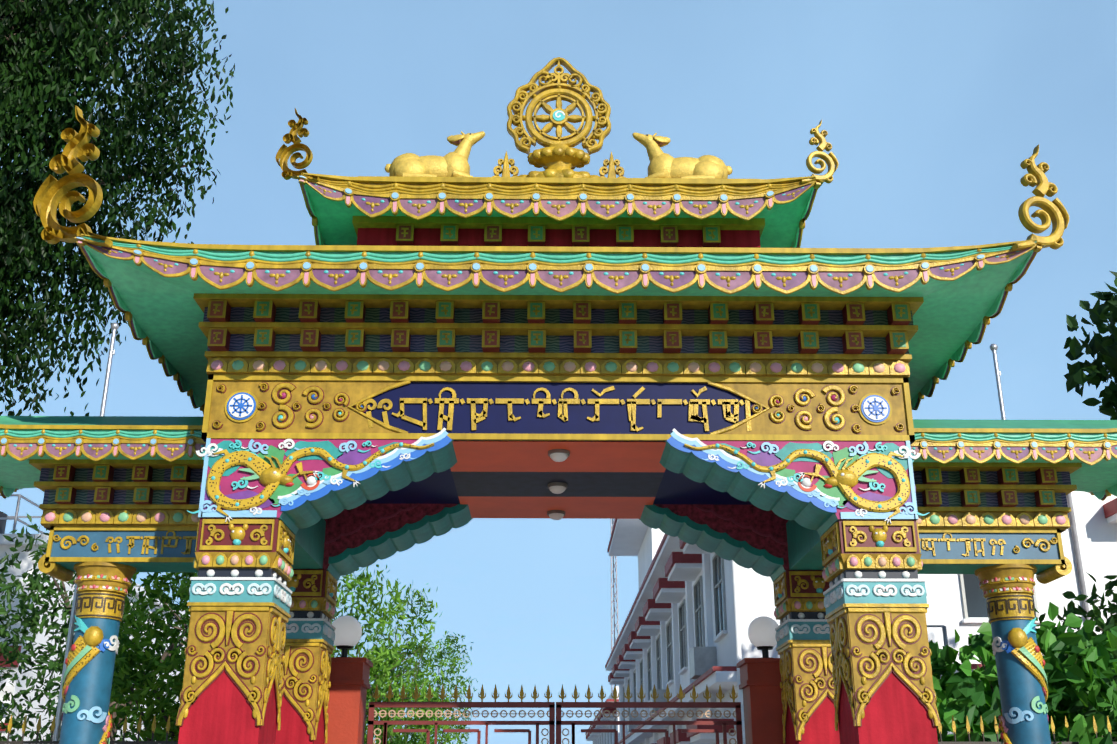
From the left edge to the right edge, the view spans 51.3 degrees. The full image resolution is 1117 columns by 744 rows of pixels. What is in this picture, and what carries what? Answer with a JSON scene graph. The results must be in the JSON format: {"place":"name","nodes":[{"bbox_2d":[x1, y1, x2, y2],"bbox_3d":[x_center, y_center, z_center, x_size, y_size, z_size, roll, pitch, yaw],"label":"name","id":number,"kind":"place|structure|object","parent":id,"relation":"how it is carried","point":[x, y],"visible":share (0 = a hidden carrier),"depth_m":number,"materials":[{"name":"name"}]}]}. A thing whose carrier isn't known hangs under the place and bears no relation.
{"place":"outdoors","nodes":[
{"label":"outdoors","id":0,"kind":"place"},
{"bbox_2d":[0,494,189,740],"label":"building","id":1,"kind":"structure","parent":0,"point":[27,563],"depth_m":23.56,"materials":[{"name":"paint"}]},
{"bbox_2d":[0,416,205,743],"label":"gate wing","id":2,"kind":"structure","parent":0,"point":[121,496],"depth_m":9.30,"materials":[{"name":"multicoloured paint"}]},
{"bbox_2d":[0,0,1116,743],"bbox_3d":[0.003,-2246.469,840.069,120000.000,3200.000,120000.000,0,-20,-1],"label":"sky","id":3,"kind":"structure","parent":0,"point":[940,120],"depth_m":6862.94,"materials":[{"name":"blue"}]},
{"bbox_2d":[605,491,1116,743],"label":"white building","id":4,"kind":"structure","parent":0,"point":[695,611],"depth_m":22.81,"materials":[{"name":"white paint"}]},
{"bbox_2d":[910,419,1116,743],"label":"gate wing","id":5,"kind":"structure","parent":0,"point":[991,497],"depth_m":9.38,"materials":[{"name":"multicoloured paint"}]},
{"bbox_3d":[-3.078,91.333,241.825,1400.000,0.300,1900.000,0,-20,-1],"label":"ground","id":6,"kind":"structure","parent":0,"visible":0},
{"bbox_2d":[52,323,118,740],"bbox_3d":[-4.888,2.540,11.696,0.240,6.575,0.240,0,-20,-1],"label":"flagpole","id":7,"kind":"object","parent":6,"relation":"on","point":[59,712],"visible":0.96,"depth_m":11.71,"materials":[{"name":"metal"}]},
{"bbox_2d":[0,715,177,743],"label":"boundary fence","id":8,"kind":"object","parent":6,"relation":"on","point":[38,726],"visible":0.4,"depth_m":10.54,"materials":[{"name":"metal"}]},
{"bbox_2d":[0,514,197,740],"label":"tree","id":9,"kind":"object","parent":6,"relation":"on","point":[33,621],"visible":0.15,"depth_m":16.24,"materials":[{"name":"green plant"}]},
{"bbox_2d":[0,0,234,415],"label":"tree","id":10,"kind":"object","parent":6,"relation":"on","point":[34,86],"visible":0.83,"depth_m":14.69,"materials":[{"name":"green plant"}]},
{"bbox_2d":[109,572,197,740],"bbox_3d":[-3.919,3.966,12.217,2.651,4.276,2.437,0,-20,-1],"label":"tree","id":11,"kind":"object","parent":6,"relation":"on","point":[125,675],"visible":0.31,"depth_m":11.80,"materials":[{"name":"green plant"}]},
{"bbox_2d":[331,564,431,743],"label":"tree","id":12,"kind":"object","parent":6,"relation":"on","point":[388,666],"visible":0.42,"depth_m":17.50,"materials":[{"name":"green plant"}]},
{"bbox_2d":[351,578,454,743],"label":"tree","id":13,"kind":"object","parent":6,"relation":"on","point":[411,645],"visible":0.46,"depth_m":23.04,"materials":[{"name":"green plant"}]},
{"bbox_2d":[401,631,479,743],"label":"tree","id":14,"kind":"object","parent":6,"relation":"on","point":[450,671],"visible":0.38,"depth_m":30.41,"materials":[{"name":"green plant"}]},
{"bbox_2d":[175,293,940,743],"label":"gateway arch","id":15,"kind":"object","parent":6,"relation":"on","point":[771,437],"visible":1,"depth_m":8.69,"materials":[{"name":"gold paint"}]},
{"bbox_2d":[74,234,1044,415],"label":"roof","id":16,"kind":"structure","parent":15,"relation":"on","point":[155,286],"depth_m":8.28,"materials":[{"name":"green metal"}]},
{"bbox_2d":[33,105,112,246],"bbox_3d":[-3.456,-1.414,8.409,0.651,1.180,0.084,-5,-21,12],"label":"finial","id":17,"kind":"object","parent":16,"relation":"on","point":[52,193],"visible":0.98,"depth_m":8.39,"materials":[{"name":"gold metal"}]},
{"bbox_2d":[297,173,823,247],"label":"roof","id":18,"kind":"structure","parent":16,"relation":"on","point":[547,211],"depth_m":9.14,"materials":[{"name":"green metal"}]},
{"bbox_2d":[275,108,319,181],"bbox_3d":[-2.046,-1.794,9.203,0.372,0.674,0.052,-4,-21,10],"label":"finial","id":19,"kind":"object","parent":18,"relation":"on","point":[284,153],"visible":0.92,"depth_m":9.20,"materials":[{"name":"gold metal"}]},
{"bbox_2d":[385,131,484,176],"bbox_3d":[-1.033,-1.771,9.716,0.831,0.549,0.319,0,-20,-1],"label":"deer","id":20,"kind":"object","parent":18,"relation":"on","point":[455,163],"visible":0.65,"depth_m":9.58},
{"bbox_2d":[492,151,518,176],"bbox_3d":[-0.437,-1.666,9.685,0.287,0.390,0.040,0,-20,-1],"label":"flame ornament","id":21,"kind":"object","parent":18,"relation":"on","point":[506,171],"visible":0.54,"depth_m":9.68,"materials":[{"name":"gold metal"}]},
{"bbox_2d":[507,57,610,177],"bbox_3d":[0.003,-2.110,9.855,0.884,1.293,0.415,0,-20,-1],"label":"dharma wheel","id":22,"kind":"object","parent":18,"relation":"on","point":[558,156],"visible":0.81,"depth_m":9.84,"materials":[{"name":"gold metal"}]},
{"bbox_2d":[599,151,625,177],"bbox_3d":[0.443,-1.662,9.695,0.287,0.390,0.040,0,-20,-1],"label":"flame ornament","id":23,"kind":"object","parent":18,"relation":"on","point":[611,170],"visible":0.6,"depth_m":9.69,"materials":[{"name":"gold metal"}]},
{"bbox_2d":[632,132,732,178],"bbox_3d":[1.040,-1.763,9.740,0.831,0.549,0.319,0,-20,-1],"label":"deer","id":24,"kind":"object","parent":18,"relation":"on","point":[662,164],"visible":0.73,"depth_m":9.61},
{"bbox_2d":[800,119,838,183],"bbox_3d":[2.057,-1.746,9.237,0.332,0.601,0.047,4,-21,-11],"label":"finial","id":25,"kind":"object","parent":18,"relation":"on","point":[830,160],"visible":1,"depth_m":9.21,"materials":[{"name":"gold metal"}]},
{"bbox_2d":[1012,145,1068,250],"bbox_3d":[3.461,-1.263,8.437,0.488,0.885,0.065,5,-21,-14],"label":"finial","id":26,"kind":"object","parent":16,"relation":"on","point":[1054,211],"visible":1,"depth_m":8.40,"materials":[{"name":"gold metal"}]},
{"bbox_2d":[585,686,619,743],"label":"white building","id":27,"kind":"structure","parent":6,"relation":"on","point":[602,738],"depth_m":63.87,"materials":[{"name":"white paint"}]},
{"bbox_2d":[611,519,618,691],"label":"antenna mast","id":28,"kind":"object","parent":6,"relation":"on","point":[614,593],"visible":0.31,"depth_m":78.06,"materials":[{"name":"paint"}]},
{"bbox_2d":[938,698,965,741],"bbox_3d":[3.219,4.399,11.025,2.041,2.630,1.779,0,-20,-1],"label":"broad shrub","id":29,"kind":"object","parent":6,"relation":"on","point":[942,721],"visible":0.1,"depth_m":10.94,"materials":[{"name":"green plant"}]},
{"bbox_2d":[990,344,1050,736],"bbox_3d":[4.811,2.676,11.773,0.240,6.375,0.240,0,-20,-1],"label":"flagpole","id":30,"kind":"object","parent":6,"relation":"on","point":[993,348],"visible":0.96,"depth_m":12.71,"materials":[{"name":"metal"}]},
{"bbox_2d":[929,602,1116,743],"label":"broad shrub","id":31,"kind":"object","parent":6,"relation":"on","point":[1082,692],"visible":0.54,"depth_m":11.20,"materials":[{"name":"green plant"}]},
{"bbox_2d":[937,716,1116,743],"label":"boundary fence","id":32,"kind":"object","parent":6,"relation":"on","point":[1052,726],"visible":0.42,"depth_m":10.65,"materials":[{"name":"metal"}]},
{"bbox_2d":[1039,572,1116,733],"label":"tree","id":33,"kind":"object","parent":6,"relation":"on","point":[1101,625],"visible":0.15,"depth_m":15.25,"materials":[{"name":"green plant"}]},
{"bbox_2d":[1063,270,1116,419],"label":"tree","id":34,"kind":"object","parent":6,"relation":"on","point":[1104,348],"visible":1,"depth_m":14.72,"materials":[{"name":"green plant"}]},
{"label":"driveway","id":35,"kind":"structure","parent":0,"visible":0},
{"bbox_2d":[324,616,372,743],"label":"gate pillar","id":36,"kind":"structure","parent":35,"relation":"on","point":[349,687],"depth_m":10.63,"materials":[{"name":"paint"}]},
{"bbox_2d":[367,684,554,743],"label":"metal gate","id":37,"kind":"structure","parent":35,"relation":"on","point":[468,704],"depth_m":10.74,"materials":[{"name":"metal"}]},
{"bbox_2d":[556,684,742,743],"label":"metal gate","id":38,"kind":"structure","parent":35,"relation":"on","point":[680,704],"depth_m":10.76,"materials":[{"name":"metal"}]},
{"bbox_2d":[736,616,783,743],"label":"gate pillar","id":39,"kind":"structure","parent":35,"relation":"on","point":[760,681],"depth_m":10.67,"materials":[{"name":"paint"}]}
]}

